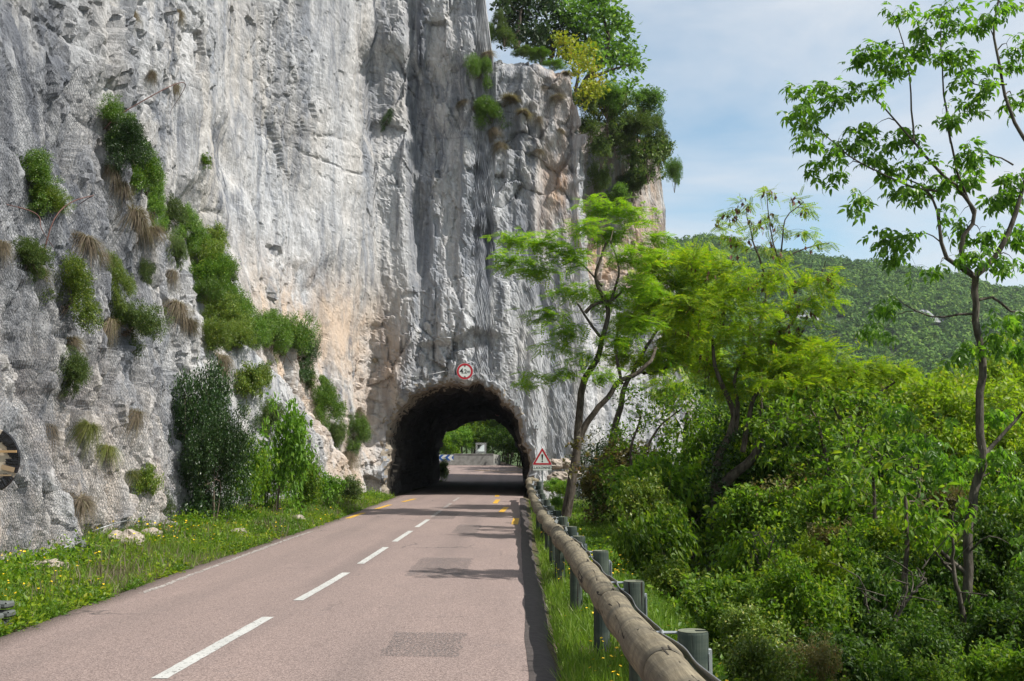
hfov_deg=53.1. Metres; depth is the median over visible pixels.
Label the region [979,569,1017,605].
bush
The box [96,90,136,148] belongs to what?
box shrub
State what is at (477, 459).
concrete wall
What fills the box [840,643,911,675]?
bush
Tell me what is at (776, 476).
bush
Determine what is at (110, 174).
grass tussock
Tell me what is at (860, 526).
bush
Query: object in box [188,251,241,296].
box shrub
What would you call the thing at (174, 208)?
box shrub
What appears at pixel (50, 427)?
grass tussock
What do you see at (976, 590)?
bush
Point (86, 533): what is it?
grass tussock
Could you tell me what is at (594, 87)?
shrubby tree
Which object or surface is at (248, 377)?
box shrub
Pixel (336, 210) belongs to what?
cliff
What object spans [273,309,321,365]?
box shrub
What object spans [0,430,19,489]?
covered sign
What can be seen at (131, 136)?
box shrub
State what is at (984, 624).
bush
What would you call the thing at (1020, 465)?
bush
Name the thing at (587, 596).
bank weeds
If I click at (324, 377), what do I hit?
box shrub
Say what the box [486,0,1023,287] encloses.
sky
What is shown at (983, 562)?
bush
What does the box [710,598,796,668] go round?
bush
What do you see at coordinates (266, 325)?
box shrub
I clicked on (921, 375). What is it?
bush
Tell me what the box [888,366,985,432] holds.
bush
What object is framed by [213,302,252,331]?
box shrub
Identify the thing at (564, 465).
stone
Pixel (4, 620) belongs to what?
ballast block
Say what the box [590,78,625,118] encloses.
cliff shrub
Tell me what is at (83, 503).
grass tussock
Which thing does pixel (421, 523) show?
road marking
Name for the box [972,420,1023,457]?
bush
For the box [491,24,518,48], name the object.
cliff shrub
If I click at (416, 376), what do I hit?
rock anchor
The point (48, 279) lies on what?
grass tussock
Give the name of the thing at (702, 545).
bush
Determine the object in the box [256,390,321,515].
bush
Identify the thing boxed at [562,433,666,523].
bush
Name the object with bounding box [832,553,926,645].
bush
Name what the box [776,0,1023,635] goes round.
drooping leaf tree
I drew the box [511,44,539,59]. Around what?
cliff shrub
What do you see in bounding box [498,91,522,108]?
grass tussock
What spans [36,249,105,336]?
box shrub
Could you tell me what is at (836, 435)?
broadleaf tree
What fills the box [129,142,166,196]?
box shrub
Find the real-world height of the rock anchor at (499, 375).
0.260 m
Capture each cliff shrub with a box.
[489,21,498,42]
[491,8,508,30]
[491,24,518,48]
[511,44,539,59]
[527,45,551,65]
[542,58,568,70]
[572,87,599,119]
[578,113,606,143]
[585,131,612,169]
[586,156,613,204]
[587,90,638,144]
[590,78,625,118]
[601,107,655,146]
[603,128,639,163]
[605,181,632,216]
[615,140,641,163]
[616,167,646,201]
[619,106,666,145]
[620,131,676,185]
[623,163,654,198]
[626,85,667,116]
[643,104,666,135]
[644,142,672,170]
[656,129,670,142]
[663,155,682,192]
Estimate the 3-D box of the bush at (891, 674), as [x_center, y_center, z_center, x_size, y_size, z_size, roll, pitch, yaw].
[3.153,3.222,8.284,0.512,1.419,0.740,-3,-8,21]
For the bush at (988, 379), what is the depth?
25.14 m
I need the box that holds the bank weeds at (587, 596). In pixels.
[539,500,733,679]
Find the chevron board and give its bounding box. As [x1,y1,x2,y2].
[439,455,453,461]
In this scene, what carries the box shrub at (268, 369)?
on the cliff
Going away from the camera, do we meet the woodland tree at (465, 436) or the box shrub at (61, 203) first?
the box shrub at (61, 203)
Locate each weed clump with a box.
[302,470,348,509]
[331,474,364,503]
[439,457,449,481]
[543,477,562,498]
[549,495,562,507]
[550,479,576,503]
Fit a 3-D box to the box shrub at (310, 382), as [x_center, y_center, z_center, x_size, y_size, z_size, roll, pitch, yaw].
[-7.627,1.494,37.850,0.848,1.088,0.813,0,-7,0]
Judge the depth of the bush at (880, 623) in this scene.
10.32 m
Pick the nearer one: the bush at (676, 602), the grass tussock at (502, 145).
the bush at (676, 602)
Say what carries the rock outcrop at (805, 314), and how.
on the hill
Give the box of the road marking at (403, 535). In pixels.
[393,531,411,540]
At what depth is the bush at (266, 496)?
26.09 m
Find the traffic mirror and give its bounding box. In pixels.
[476,443,485,452]
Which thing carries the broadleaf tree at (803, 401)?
on the ground at (549, 643)
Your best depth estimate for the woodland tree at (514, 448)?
84.97 m
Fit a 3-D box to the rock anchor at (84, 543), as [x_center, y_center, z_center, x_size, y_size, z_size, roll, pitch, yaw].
[-6.511,3.155,15.627,0.144,0.220,0.173,0,-7,0]
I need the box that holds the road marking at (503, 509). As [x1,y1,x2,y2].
[499,507,508,511]
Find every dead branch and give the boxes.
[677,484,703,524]
[742,528,791,573]
[829,520,961,625]
[922,487,987,623]
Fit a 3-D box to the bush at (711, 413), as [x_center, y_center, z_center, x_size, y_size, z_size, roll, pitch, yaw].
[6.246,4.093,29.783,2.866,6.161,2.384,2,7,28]
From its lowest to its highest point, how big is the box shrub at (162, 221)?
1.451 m
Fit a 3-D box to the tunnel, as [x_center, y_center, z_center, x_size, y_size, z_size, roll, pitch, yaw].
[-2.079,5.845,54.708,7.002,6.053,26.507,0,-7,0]
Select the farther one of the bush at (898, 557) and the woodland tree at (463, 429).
the woodland tree at (463, 429)
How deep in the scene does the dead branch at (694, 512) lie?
21.73 m
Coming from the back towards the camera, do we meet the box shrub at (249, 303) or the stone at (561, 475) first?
the stone at (561, 475)
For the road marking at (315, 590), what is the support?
on the road
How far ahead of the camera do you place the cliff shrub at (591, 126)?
47.38 m
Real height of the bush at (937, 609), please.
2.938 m
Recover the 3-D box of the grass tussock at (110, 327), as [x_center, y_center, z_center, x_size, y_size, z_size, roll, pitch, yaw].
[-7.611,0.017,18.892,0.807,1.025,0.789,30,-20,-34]
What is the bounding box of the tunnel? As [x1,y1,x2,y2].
[377,372,537,495]
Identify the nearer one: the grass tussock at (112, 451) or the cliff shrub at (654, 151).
the grass tussock at (112, 451)
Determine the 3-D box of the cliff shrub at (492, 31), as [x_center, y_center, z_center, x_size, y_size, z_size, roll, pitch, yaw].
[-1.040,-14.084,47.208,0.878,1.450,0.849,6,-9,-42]
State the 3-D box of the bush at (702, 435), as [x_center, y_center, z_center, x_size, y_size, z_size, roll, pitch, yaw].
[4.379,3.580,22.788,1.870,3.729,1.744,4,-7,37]
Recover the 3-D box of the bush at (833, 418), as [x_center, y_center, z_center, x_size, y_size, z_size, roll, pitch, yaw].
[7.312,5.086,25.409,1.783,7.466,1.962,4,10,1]
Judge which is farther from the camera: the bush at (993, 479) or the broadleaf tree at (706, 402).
the broadleaf tree at (706, 402)
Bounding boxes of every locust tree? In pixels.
[479,193,676,518]
[597,237,737,505]
[643,238,922,585]
[707,184,838,490]
[740,332,906,448]
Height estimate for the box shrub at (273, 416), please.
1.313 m
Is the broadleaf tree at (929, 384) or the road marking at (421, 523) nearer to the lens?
the broadleaf tree at (929, 384)
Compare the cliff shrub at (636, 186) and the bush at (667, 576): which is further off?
the cliff shrub at (636, 186)
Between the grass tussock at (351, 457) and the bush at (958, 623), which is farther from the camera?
the grass tussock at (351, 457)
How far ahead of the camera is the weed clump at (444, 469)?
66.36 m
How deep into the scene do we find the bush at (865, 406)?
24.25 m
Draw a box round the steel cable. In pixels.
[41,519,132,555]
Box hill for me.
[440,260,1002,479]
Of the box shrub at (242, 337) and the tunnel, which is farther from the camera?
the tunnel
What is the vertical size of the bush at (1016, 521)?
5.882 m
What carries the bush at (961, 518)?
on the ground at (549, 643)
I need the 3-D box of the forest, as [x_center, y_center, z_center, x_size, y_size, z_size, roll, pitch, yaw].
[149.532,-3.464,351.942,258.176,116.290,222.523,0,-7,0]
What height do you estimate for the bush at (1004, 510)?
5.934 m
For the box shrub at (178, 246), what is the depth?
24.12 m
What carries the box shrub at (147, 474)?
on the cliff
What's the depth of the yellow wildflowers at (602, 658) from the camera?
7.97 m
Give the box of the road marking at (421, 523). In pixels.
[415,519,429,526]
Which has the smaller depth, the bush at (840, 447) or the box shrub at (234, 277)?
the bush at (840, 447)
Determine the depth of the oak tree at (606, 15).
51.55 m
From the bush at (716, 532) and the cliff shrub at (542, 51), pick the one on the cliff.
the cliff shrub at (542, 51)
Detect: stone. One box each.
[32,558,73,570]
[107,529,146,545]
[140,527,162,535]
[230,528,246,534]
[547,471,567,481]
[550,458,562,469]
[560,458,570,468]
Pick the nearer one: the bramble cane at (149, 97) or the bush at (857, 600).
the bush at (857, 600)
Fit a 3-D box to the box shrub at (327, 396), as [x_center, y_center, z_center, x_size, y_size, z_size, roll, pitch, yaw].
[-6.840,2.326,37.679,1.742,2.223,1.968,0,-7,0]
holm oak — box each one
[489,0,555,50]
[522,0,586,64]
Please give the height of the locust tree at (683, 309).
8.056 m
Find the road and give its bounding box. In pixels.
[0,461,528,680]
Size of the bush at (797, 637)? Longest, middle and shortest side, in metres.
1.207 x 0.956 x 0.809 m
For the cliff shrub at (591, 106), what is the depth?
47.48 m
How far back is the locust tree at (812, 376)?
19.89 m
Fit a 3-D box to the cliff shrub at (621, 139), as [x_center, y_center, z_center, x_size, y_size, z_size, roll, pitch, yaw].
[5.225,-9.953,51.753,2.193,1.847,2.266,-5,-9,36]
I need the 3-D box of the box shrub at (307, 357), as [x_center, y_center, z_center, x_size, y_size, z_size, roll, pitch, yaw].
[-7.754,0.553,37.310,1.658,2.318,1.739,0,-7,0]
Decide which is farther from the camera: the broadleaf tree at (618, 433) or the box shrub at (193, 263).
the box shrub at (193, 263)
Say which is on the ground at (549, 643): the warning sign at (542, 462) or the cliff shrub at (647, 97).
the warning sign at (542, 462)
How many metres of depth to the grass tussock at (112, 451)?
18.09 m
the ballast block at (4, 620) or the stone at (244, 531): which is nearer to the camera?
the ballast block at (4, 620)
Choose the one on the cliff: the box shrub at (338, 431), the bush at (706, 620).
the box shrub at (338, 431)
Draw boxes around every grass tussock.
[0,240,16,268]
[37,268,56,294]
[45,423,63,453]
[66,335,88,355]
[66,415,106,463]
[67,489,101,532]
[69,229,112,275]
[84,525,98,537]
[94,442,124,472]
[97,251,113,269]
[97,316,123,365]
[100,162,124,195]
[107,177,137,215]
[112,202,163,263]
[118,406,148,451]
[124,468,142,489]
[134,11,143,24]
[139,224,173,257]
[144,70,157,90]
[162,298,197,343]
[165,268,182,292]
[173,82,181,106]
[176,7,186,33]
[179,315,204,349]
[214,349,238,387]
[343,451,364,476]
[355,408,371,424]
[454,98,473,111]
[479,50,499,57]
[485,124,508,146]
[489,140,513,161]
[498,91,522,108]
[512,108,535,123]
[531,149,546,157]
[533,115,544,126]
[549,93,570,106]
[559,68,573,80]
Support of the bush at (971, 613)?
on the ground at (549, 643)
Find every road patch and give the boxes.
[381,632,466,656]
[405,557,471,575]
[432,512,456,518]
[452,525,480,532]
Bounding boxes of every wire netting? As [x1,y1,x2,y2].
[0,62,187,553]
[450,47,572,138]
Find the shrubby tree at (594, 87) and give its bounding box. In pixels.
[546,29,615,116]
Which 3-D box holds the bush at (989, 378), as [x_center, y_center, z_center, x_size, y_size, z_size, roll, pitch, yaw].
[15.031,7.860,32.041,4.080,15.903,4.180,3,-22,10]
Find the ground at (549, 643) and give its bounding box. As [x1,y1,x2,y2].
[11,466,620,678]
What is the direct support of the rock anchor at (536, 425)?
attached to the cliff
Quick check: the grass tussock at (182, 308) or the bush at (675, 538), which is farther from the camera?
the grass tussock at (182, 308)
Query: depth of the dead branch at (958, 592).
12.28 m
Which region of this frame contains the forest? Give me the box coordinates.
[668,232,1023,487]
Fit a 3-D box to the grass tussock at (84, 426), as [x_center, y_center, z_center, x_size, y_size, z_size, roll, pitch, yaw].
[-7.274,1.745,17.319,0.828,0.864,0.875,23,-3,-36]
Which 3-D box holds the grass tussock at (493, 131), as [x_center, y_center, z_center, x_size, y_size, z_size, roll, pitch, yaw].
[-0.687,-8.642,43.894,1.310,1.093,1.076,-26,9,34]
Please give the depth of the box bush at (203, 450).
21.18 m
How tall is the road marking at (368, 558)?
0.022 m
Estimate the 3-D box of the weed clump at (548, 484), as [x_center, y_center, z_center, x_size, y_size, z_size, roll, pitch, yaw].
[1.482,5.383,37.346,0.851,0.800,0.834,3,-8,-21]
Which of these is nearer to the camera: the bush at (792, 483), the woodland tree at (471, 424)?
the bush at (792, 483)
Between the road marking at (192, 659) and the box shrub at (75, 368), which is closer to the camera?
the road marking at (192, 659)
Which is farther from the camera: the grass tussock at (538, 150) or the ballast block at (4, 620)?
the grass tussock at (538, 150)
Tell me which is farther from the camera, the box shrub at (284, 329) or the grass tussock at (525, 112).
the grass tussock at (525, 112)
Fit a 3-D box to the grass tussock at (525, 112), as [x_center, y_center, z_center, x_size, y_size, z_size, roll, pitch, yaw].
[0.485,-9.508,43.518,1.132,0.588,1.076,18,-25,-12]
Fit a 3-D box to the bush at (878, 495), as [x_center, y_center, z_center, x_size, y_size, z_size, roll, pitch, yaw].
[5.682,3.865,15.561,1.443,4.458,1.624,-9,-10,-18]
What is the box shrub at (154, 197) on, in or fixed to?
on the cliff
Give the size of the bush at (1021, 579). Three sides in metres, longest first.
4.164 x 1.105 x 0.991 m
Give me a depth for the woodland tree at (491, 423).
92.55 m
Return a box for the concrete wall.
[439,454,500,464]
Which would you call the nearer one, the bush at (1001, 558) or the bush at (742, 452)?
the bush at (1001, 558)
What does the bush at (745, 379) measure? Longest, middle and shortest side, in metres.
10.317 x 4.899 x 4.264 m
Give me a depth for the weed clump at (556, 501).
33.48 m
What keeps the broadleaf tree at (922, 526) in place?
on the ground at (549, 643)
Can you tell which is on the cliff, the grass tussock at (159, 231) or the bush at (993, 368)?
the grass tussock at (159, 231)
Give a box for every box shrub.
[11,235,55,284]
[17,145,67,217]
[28,183,76,215]
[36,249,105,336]
[55,344,93,399]
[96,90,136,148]
[101,111,154,181]
[105,249,137,312]
[108,298,174,358]
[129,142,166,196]
[129,462,164,502]
[131,144,159,168]
[138,255,156,287]
[141,174,167,213]
[146,188,169,230]
[163,191,189,232]
[165,231,189,270]
[169,201,203,241]
[186,224,211,258]
[187,235,228,283]
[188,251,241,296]
[190,250,227,282]
[192,275,227,316]
[198,291,256,344]
[200,312,237,352]
[201,152,211,169]
[204,220,230,255]
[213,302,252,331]
[222,279,246,305]
[224,318,257,352]
[225,257,239,290]
[233,360,267,414]
[234,284,270,349]
[248,311,278,348]
[251,308,283,346]
[252,397,290,441]
[256,359,275,399]
[263,307,294,362]
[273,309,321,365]
[292,327,322,383]
[303,369,317,393]
[310,376,347,430]
[319,374,329,383]
[329,418,350,449]
[346,406,373,456]
[379,108,393,131]
[463,52,492,91]
[472,94,512,130]
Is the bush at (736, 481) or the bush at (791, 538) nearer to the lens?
the bush at (791, 538)
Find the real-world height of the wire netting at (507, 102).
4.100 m
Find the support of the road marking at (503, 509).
on the road
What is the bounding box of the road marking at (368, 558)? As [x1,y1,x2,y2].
[357,547,387,563]
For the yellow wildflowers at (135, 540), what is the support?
on the ground at (549, 643)
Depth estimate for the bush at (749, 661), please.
8.48 m
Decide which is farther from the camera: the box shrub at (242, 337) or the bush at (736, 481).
the box shrub at (242, 337)
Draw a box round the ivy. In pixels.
[695,425,752,578]
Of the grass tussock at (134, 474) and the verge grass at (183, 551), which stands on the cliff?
the grass tussock at (134, 474)
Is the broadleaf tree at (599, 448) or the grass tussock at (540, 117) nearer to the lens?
the broadleaf tree at (599, 448)
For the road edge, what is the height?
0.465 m
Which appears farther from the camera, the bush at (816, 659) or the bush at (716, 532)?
the bush at (716, 532)
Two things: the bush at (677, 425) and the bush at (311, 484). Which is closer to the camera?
the bush at (677, 425)
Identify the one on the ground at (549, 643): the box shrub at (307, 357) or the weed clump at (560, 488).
the weed clump at (560, 488)
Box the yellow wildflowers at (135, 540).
[0,504,332,634]
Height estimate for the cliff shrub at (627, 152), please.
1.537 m
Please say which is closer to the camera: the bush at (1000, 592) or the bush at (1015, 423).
the bush at (1000, 592)
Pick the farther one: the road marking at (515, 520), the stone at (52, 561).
the road marking at (515, 520)
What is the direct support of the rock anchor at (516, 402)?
attached to the tunnel
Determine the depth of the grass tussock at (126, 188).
21.04 m
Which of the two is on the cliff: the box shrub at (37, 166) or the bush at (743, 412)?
the box shrub at (37, 166)
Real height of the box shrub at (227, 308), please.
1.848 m
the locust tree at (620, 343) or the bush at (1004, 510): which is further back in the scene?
the locust tree at (620, 343)
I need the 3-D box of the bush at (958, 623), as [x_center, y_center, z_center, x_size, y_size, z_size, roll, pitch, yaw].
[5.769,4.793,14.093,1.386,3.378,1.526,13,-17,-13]
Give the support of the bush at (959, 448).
on the ground at (549, 643)
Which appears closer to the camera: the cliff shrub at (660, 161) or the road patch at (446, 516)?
the road patch at (446, 516)
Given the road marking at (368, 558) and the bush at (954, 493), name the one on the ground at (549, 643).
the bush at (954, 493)
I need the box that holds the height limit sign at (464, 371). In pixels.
[457,363,472,379]
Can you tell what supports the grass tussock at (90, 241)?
on the cliff
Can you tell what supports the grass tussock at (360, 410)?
on the cliff
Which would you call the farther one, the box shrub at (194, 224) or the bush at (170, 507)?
the box shrub at (194, 224)
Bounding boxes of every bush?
[163,488,178,520]
[167,347,255,522]
[176,399,262,521]
[221,433,282,516]
[247,443,287,509]
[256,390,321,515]
[280,453,324,512]
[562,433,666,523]
[580,470,620,526]
[605,436,707,518]
[606,467,699,573]
[607,499,701,580]
[630,551,711,604]
[652,417,728,564]
[663,451,772,527]
[664,566,732,625]
[669,454,728,549]
[675,566,760,627]
[678,417,750,520]
[678,586,740,661]
[683,501,728,584]
[687,378,752,440]
[689,478,810,574]
[694,377,790,476]
[706,517,789,581]
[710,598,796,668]
[719,479,799,544]
[721,336,839,417]
[721,578,794,642]
[722,628,807,680]
[723,454,772,496]
[728,424,767,477]
[743,522,856,592]
[746,413,822,488]
[748,550,861,648]
[751,403,815,440]
[753,346,832,443]
[753,507,814,569]
[754,631,836,680]
[764,460,822,498]
[767,470,815,542]
[770,335,883,385]
[771,618,849,680]
[777,621,817,649]
[783,475,878,542]
[785,655,848,680]
[786,415,842,481]
[789,622,886,680]
[793,363,846,420]
[797,523,882,612]
[801,407,848,441]
[803,434,864,474]
[803,573,856,646]
[804,515,863,557]
[808,475,862,516]
[812,454,902,525]
[814,511,903,564]
[818,439,869,471]
[821,579,876,645]
[823,384,901,444]
[831,444,869,494]
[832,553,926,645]
[832,632,912,680]
[838,383,898,426]
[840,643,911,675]
[847,525,929,613]
[852,432,942,516]
[852,606,913,678]
[859,358,932,395]
[867,377,921,414]
[867,510,962,596]
[868,424,936,479]
[871,651,921,680]
[879,611,965,680]
[882,564,964,640]
[886,478,939,525]
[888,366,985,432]
[891,408,918,438]
[892,607,962,655]
[900,654,969,680]
[902,538,962,615]
[908,477,968,529]
[909,380,1006,487]
[919,489,995,541]
[921,421,995,475]
[923,377,1023,425]
[924,458,993,522]
[928,521,978,637]
[928,560,998,628]
[933,362,1023,388]
[933,586,989,656]
[936,619,993,665]
[944,635,1018,680]
[947,479,1023,536]
[949,504,1023,606]
[953,329,1023,394]
[953,453,1011,490]
[954,590,1014,647]
[958,515,1023,601]
[962,600,1023,652]
[966,445,1023,510]
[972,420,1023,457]
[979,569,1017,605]
[983,495,1023,544]
[984,410,1023,441]
[985,645,1023,680]
[987,362,1022,420]
[988,396,1023,447]
[991,590,1023,650]
[993,467,1023,513]
[996,428,1023,492]
[998,559,1023,629]
[999,560,1019,602]
[1001,556,1023,605]
[1003,606,1023,651]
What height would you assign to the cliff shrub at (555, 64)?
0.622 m
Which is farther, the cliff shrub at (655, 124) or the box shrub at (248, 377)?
the cliff shrub at (655, 124)
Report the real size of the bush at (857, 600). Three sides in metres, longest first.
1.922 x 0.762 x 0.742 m
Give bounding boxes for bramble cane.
[7,204,53,247]
[40,195,112,269]
[104,82,185,128]
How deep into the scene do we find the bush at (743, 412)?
23.12 m
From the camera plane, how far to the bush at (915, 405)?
27.06 m
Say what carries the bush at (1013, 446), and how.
on the ground at (549, 643)
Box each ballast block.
[0,600,14,608]
[0,609,15,618]
[0,618,11,627]
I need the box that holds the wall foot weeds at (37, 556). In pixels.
[0,486,382,583]
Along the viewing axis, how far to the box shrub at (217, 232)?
31.82 m
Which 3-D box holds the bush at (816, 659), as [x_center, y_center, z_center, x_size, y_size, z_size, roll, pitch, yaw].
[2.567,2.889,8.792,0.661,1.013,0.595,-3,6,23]
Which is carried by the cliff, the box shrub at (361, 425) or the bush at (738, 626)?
the box shrub at (361, 425)
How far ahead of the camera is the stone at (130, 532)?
17.18 m
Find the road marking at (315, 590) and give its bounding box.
[294,573,348,599]
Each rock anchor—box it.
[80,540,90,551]
[413,373,418,378]
[496,372,501,377]
[514,400,519,405]
[533,422,538,428]
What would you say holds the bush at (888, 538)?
on the ground at (549, 643)
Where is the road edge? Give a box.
[520,498,559,680]
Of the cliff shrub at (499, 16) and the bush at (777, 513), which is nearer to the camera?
the bush at (777, 513)
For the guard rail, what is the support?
on the ground at (549, 643)
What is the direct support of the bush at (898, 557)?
on the ground at (549, 643)
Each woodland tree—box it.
[439,430,463,454]
[442,425,479,454]
[445,422,471,454]
[446,425,476,453]
[464,421,483,453]
[467,421,492,453]
[474,419,500,451]
[477,425,506,456]
[480,419,507,461]
[486,428,518,463]
[500,428,520,465]
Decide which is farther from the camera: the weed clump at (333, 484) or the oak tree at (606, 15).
the oak tree at (606, 15)
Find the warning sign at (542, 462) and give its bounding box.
[532,448,552,489]
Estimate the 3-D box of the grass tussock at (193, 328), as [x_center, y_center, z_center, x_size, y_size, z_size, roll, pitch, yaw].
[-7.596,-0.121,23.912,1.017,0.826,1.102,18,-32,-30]
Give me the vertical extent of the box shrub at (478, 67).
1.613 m
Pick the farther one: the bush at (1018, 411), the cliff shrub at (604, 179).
the cliff shrub at (604, 179)
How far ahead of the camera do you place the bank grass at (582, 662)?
9.96 m
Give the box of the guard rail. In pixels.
[525,477,720,680]
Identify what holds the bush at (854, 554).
on the ground at (549, 643)
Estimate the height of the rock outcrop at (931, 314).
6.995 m
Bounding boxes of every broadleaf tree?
[569,423,614,513]
[592,380,703,485]
[644,362,730,452]
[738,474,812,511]
[741,381,925,486]
[803,411,938,526]
[816,439,979,588]
[882,366,1023,474]
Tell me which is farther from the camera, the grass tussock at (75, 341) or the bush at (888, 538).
the grass tussock at (75, 341)
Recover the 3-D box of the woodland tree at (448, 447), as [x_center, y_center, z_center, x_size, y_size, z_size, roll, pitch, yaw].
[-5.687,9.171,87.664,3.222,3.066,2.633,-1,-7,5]
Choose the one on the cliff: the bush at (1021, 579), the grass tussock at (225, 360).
the grass tussock at (225, 360)
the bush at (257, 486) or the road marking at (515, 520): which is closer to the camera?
the bush at (257, 486)
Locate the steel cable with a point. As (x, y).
(92, 531)
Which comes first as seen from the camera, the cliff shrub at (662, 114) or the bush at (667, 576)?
the bush at (667, 576)
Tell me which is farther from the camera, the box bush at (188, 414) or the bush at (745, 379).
the bush at (745, 379)
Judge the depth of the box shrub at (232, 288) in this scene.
31.42 m
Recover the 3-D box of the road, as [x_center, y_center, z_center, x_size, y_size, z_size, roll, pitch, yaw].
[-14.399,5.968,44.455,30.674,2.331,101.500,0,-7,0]
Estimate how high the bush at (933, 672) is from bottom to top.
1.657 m
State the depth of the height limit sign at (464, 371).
41.17 m
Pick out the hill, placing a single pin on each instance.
(838, 318)
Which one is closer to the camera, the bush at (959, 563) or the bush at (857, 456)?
the bush at (959, 563)
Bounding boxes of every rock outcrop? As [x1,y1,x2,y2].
[752,310,820,329]
[867,307,944,321]
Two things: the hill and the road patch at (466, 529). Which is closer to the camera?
the road patch at (466, 529)
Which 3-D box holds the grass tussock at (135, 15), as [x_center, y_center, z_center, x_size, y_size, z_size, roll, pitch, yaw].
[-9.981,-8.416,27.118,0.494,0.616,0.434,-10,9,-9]
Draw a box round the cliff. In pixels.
[0,0,714,562]
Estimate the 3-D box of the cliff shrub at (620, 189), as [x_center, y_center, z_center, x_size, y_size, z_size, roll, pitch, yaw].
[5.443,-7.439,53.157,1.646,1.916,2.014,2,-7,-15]
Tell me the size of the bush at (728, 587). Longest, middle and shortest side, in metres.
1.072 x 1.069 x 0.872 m
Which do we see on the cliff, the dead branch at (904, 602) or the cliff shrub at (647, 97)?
the cliff shrub at (647, 97)
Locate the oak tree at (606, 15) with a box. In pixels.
[548,0,651,96]
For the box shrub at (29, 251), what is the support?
on the cliff
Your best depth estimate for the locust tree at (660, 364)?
32.00 m
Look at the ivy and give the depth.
20.66 m
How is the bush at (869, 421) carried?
on the ground at (549, 643)
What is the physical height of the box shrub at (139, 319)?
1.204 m
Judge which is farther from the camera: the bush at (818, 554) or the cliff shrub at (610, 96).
the cliff shrub at (610, 96)
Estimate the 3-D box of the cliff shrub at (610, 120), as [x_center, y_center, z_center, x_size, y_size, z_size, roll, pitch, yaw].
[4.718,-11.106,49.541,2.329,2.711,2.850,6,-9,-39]
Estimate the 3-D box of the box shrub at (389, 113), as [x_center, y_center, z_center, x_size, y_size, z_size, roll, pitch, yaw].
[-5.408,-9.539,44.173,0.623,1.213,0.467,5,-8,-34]
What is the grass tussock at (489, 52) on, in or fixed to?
on the cliff
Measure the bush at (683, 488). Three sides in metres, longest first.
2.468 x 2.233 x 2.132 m
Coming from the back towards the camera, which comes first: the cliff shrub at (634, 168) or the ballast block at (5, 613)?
the cliff shrub at (634, 168)
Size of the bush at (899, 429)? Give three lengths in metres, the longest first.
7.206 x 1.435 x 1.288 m
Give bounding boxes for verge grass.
[0,493,393,636]
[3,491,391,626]
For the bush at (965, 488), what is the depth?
18.65 m
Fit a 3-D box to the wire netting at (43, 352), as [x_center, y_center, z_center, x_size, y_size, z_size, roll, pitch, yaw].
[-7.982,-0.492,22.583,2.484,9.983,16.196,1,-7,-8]
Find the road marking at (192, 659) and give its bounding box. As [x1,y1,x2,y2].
[152,617,272,677]
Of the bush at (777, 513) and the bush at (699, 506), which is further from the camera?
the bush at (699, 506)
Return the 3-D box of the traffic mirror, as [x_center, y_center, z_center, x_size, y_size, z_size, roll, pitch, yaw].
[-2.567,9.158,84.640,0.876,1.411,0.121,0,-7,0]
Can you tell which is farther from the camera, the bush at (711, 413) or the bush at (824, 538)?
the bush at (711, 413)
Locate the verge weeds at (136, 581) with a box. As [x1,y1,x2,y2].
[0,492,393,636]
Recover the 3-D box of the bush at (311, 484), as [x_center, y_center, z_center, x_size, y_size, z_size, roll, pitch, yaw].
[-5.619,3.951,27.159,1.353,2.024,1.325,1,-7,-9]
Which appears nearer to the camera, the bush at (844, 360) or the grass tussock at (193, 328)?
the grass tussock at (193, 328)
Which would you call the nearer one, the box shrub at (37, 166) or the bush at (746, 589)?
the bush at (746, 589)
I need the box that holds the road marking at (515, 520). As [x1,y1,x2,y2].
[511,518,518,523]
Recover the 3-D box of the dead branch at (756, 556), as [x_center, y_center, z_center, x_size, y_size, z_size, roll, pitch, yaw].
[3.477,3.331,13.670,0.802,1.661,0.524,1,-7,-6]
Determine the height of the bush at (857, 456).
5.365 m
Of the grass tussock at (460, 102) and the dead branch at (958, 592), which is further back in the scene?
the grass tussock at (460, 102)
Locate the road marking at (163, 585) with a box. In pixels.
[143,531,312,592]
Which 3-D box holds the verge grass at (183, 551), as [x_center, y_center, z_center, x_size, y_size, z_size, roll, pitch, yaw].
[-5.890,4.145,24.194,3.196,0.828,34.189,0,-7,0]
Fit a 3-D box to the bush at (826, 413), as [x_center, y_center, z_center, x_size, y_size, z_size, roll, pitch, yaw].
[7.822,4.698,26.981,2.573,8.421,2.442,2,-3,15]
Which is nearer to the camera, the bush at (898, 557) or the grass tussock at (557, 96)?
the bush at (898, 557)
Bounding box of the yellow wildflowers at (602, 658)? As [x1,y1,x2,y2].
[540,528,728,680]
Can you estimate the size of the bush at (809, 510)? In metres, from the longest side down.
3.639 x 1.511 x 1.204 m
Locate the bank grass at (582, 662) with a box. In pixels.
[528,498,729,680]

